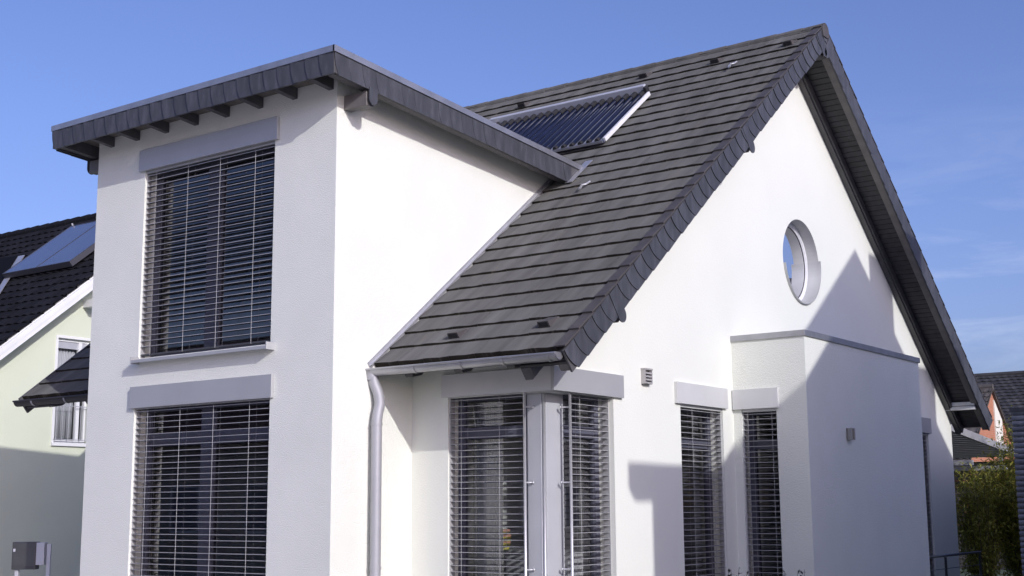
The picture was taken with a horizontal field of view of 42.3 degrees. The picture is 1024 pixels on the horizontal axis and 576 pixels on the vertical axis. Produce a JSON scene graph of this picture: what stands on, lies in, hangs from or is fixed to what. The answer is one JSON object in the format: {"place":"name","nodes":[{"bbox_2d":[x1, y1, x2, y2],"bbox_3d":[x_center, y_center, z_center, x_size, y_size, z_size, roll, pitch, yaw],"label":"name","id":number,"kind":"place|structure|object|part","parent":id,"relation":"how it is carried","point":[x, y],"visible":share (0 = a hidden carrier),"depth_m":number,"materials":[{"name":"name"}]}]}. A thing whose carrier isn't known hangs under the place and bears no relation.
{"place":"outdoors","nodes":[
{"label":"outdoors","id":0,"kind":"place"},
{"bbox_2d":[0,213,95,575],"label":"green house","id":1,"kind":"structure","parent":0,"point":[45,322],"depth_m":24.26,"materials":[{"name":"paint"}]},
{"bbox_2d":[2,221,95,277],"bbox_3d":[-9.093,-0.912,27.301,2.281,1.422,1.651,-7,-12,36],"label":"flat solar collector","id":2,"kind":"object","parent":1,"relation":"attached to","point":[72,245],"visible":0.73,"depth_m":27.04,"materials":[{"name":"blue glass"}]},
{"bbox_2d":[50,335,90,446],"bbox_3d":[-8.278,1.936,24.757,0.242,2.050,0.820,-7,-12,36],"label":"window","id":3,"kind":"structure","parent":1,"relation":"in","point":[61,415],"depth_m":24.75,"materials":[{"name":"white paint"}]},
{"bbox_2d":[0,0,1023,373],"label":"sky","id":4,"kind":"structure","parent":0,"point":[937,85],"materials":[{"name":"blue"}]},
{"bbox_2d":[953,383,1012,518],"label":"brick house","id":5,"kind":"structure","parent":0,"point":[992,401],"depth_m":54.49,"materials":[{"name":"orange brick"}]},
{"bbox_2d":[960,556,1012,575],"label":"back garden ground","id":6,"kind":"structure","parent":0,"point":[965,572],"depth_m":31.50,"materials":[{"name":"plant"}]},
{"bbox_2d":[974,370,1023,435],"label":"tiled house","id":7,"kind":"structure","parent":0,"point":[1009,388],"depth_m":67.06,"materials":[{"name":"grey tile"}]},
{"bbox_2d":[1009,407,1023,574],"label":"shed","id":8,"kind":"structure","parent":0,"point":[1018,425],"depth_m":19.91,"materials":[{"name":"grey paint"}]},
{"label":"garden ground","id":9,"kind":"structure","parent":0,"visible":0},
{"bbox_2d":[929,551,981,575],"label":"handrail","id":10,"kind":"object","parent":9,"relation":"on","point":[945,556],"visible":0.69,"depth_m":21.32,"materials":[{"name":"black metal"}]},
{"bbox_2d":[954,461,1014,575],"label":"bush","id":11,"kind":"object","parent":9,"relation":"on","point":[978,533],"visible":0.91,"depth_m":25.13,"materials":[{"name":"green plant"}]},
{"bbox_2d":[951,424,1020,569],"bbox_3d":[7.856,4.526,27.700,4.070,3.294,6.800,-7,-12,36],"label":"carport","id":12,"kind":"object","parent":9,"relation":"on","point":[966,443],"visible":0.1,"depth_m":28.49,"materials":[{"name":"metal"}]},
{"bbox_2d":[962,415,1023,575],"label":"bamboo bush","id":13,"kind":"object","parent":9,"relation":"on","point":[1013,557],"visible":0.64,"depth_m":25.55,"materials":[{"name":"green plant"}]},
{"label":"ground","id":14,"kind":"structure","parent":0,"visible":0},
{"bbox_2d":[11,542,51,575],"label":"mailbox","id":15,"kind":"object","parent":14,"relation":"on","point":[30,555],"visible":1,"depth_m":18.00,"materials":[{"name":"metal"}]},
{"bbox_2d":[12,543,34,565],"bbox_3d":[-6.646,3.628,17.992,0.306,0.300,0.011,-1,-9,1],"label":"door","id":16,"kind":"structure","parent":15,"relation":"in","point":[23,553],"depth_m":17.99,"materials":[{"name":"metal"}]},
{"bbox_2d":[12,23,992,575],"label":"white house","id":17,"kind":"structure","parent":14,"relation":"on","point":[340,293],"depth_m":15.31,"materials":[{"name":"paint"}]},
{"bbox_2d":[129,374,273,575],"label":"window","id":18,"kind":"structure","parent":17,"relation":"in","point":[208,396],"depth_m":14.52,"materials":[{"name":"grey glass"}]},
{"bbox_2d":[130,116,279,364],"bbox_3d":[-3.402,-0.475,14.847,2.326,2.544,0.372,-7,-12,36],"label":"window","id":19,"kind":"structure","parent":17,"relation":"in","point":[213,152],"depth_m":14.92,"materials":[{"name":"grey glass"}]},
{"bbox_2d":[474,402,502,575],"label":"curtain","id":20,"kind":"object","parent":17,"relation":"hanging from","point":[485,458],"visible":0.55,"depth_m":14.02,"materials":[{"name":"fabric"}]},
{"bbox_2d":[471,548,589,575],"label":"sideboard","id":21,"kind":"object","parent":17,"relation":"on","point":[521,563],"visible":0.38,"depth_m":14.24,"materials":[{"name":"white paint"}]},
{"bbox_2d":[503,529,510,549],"bbox_3d":[-0.085,2.763,14.536,0.154,0.219,0.154,-7,-12,36],"label":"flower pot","id":22,"kind":"object","parent":21,"relation":"on","point":[508,537],"visible":0.44,"depth_m":14.48,"materials":[{"name":"ceramic"}]},
{"bbox_3d":[0.095,3.353,14.192,1.250,0.920,0.019,-7,-12,36],"label":"door","id":23,"kind":"part","parent":21,"relation":"part of","materials":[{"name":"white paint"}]},
{"bbox_2d":[441,365,623,575],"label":"window","id":24,"kind":"structure","parent":17,"relation":"in","point":[542,431],"depth_m":13.57,"materials":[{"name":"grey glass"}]},
{"bbox_2d":[490,84,650,151],"bbox_3d":[0.472,-2.252,18.816,2.831,1.145,1.348,-7,-12,36],"label":"solar collector","id":25,"kind":"object","parent":17,"relation":"on","point":[585,121],"visible":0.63,"depth_m":18.66,"materials":[{"name":"blue glass"}]},
{"bbox_2d":[581,404,590,575],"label":"curtain","id":26,"kind":"object","parent":17,"relation":"hanging from","point":[585,465],"visible":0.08,"depth_m":14.27,"materials":[{"name":"fabric"}]},
{"bbox_2d":[674,381,727,575],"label":"window","id":27,"kind":"structure","parent":17,"relation":"in","point":[703,400],"depth_m":15.85,"materials":[{"name":"grey glass"}]},
{"bbox_2d":[732,387,782,575],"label":"window","id":28,"kind":"structure","parent":17,"relation":"in","point":[758,401],"depth_m":16.14,"materials":[{"name":"grey glass"}]},
{"bbox_2d":[783,219,820,304],"bbox_3d":[3.960,-0.353,18.533,0.275,1.200,1.200,-7,-12,36],"label":"round window","id":29,"kind":"structure","parent":17,"relation":"in","point":[803,278],"depth_m":18.84,"materials":[{"name":"white"}]},
{"bbox_2d":[846,428,855,439],"bbox_3d":[4.273,1.840,16.668,0.074,0.145,0.120,-7,-12,36],"label":"wall lamp","id":30,"kind":"object","parent":17,"relation":"attached to","point":[850,433],"visible":1,"depth_m":16.63,"materials":[{"name":"silver metal"}]},
{"bbox_2d":[921,417,934,575],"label":"window","id":31,"kind":"structure","parent":17,"relation":"in","point":[926,422],"depth_m":21.75,"materials":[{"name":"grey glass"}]}
]}

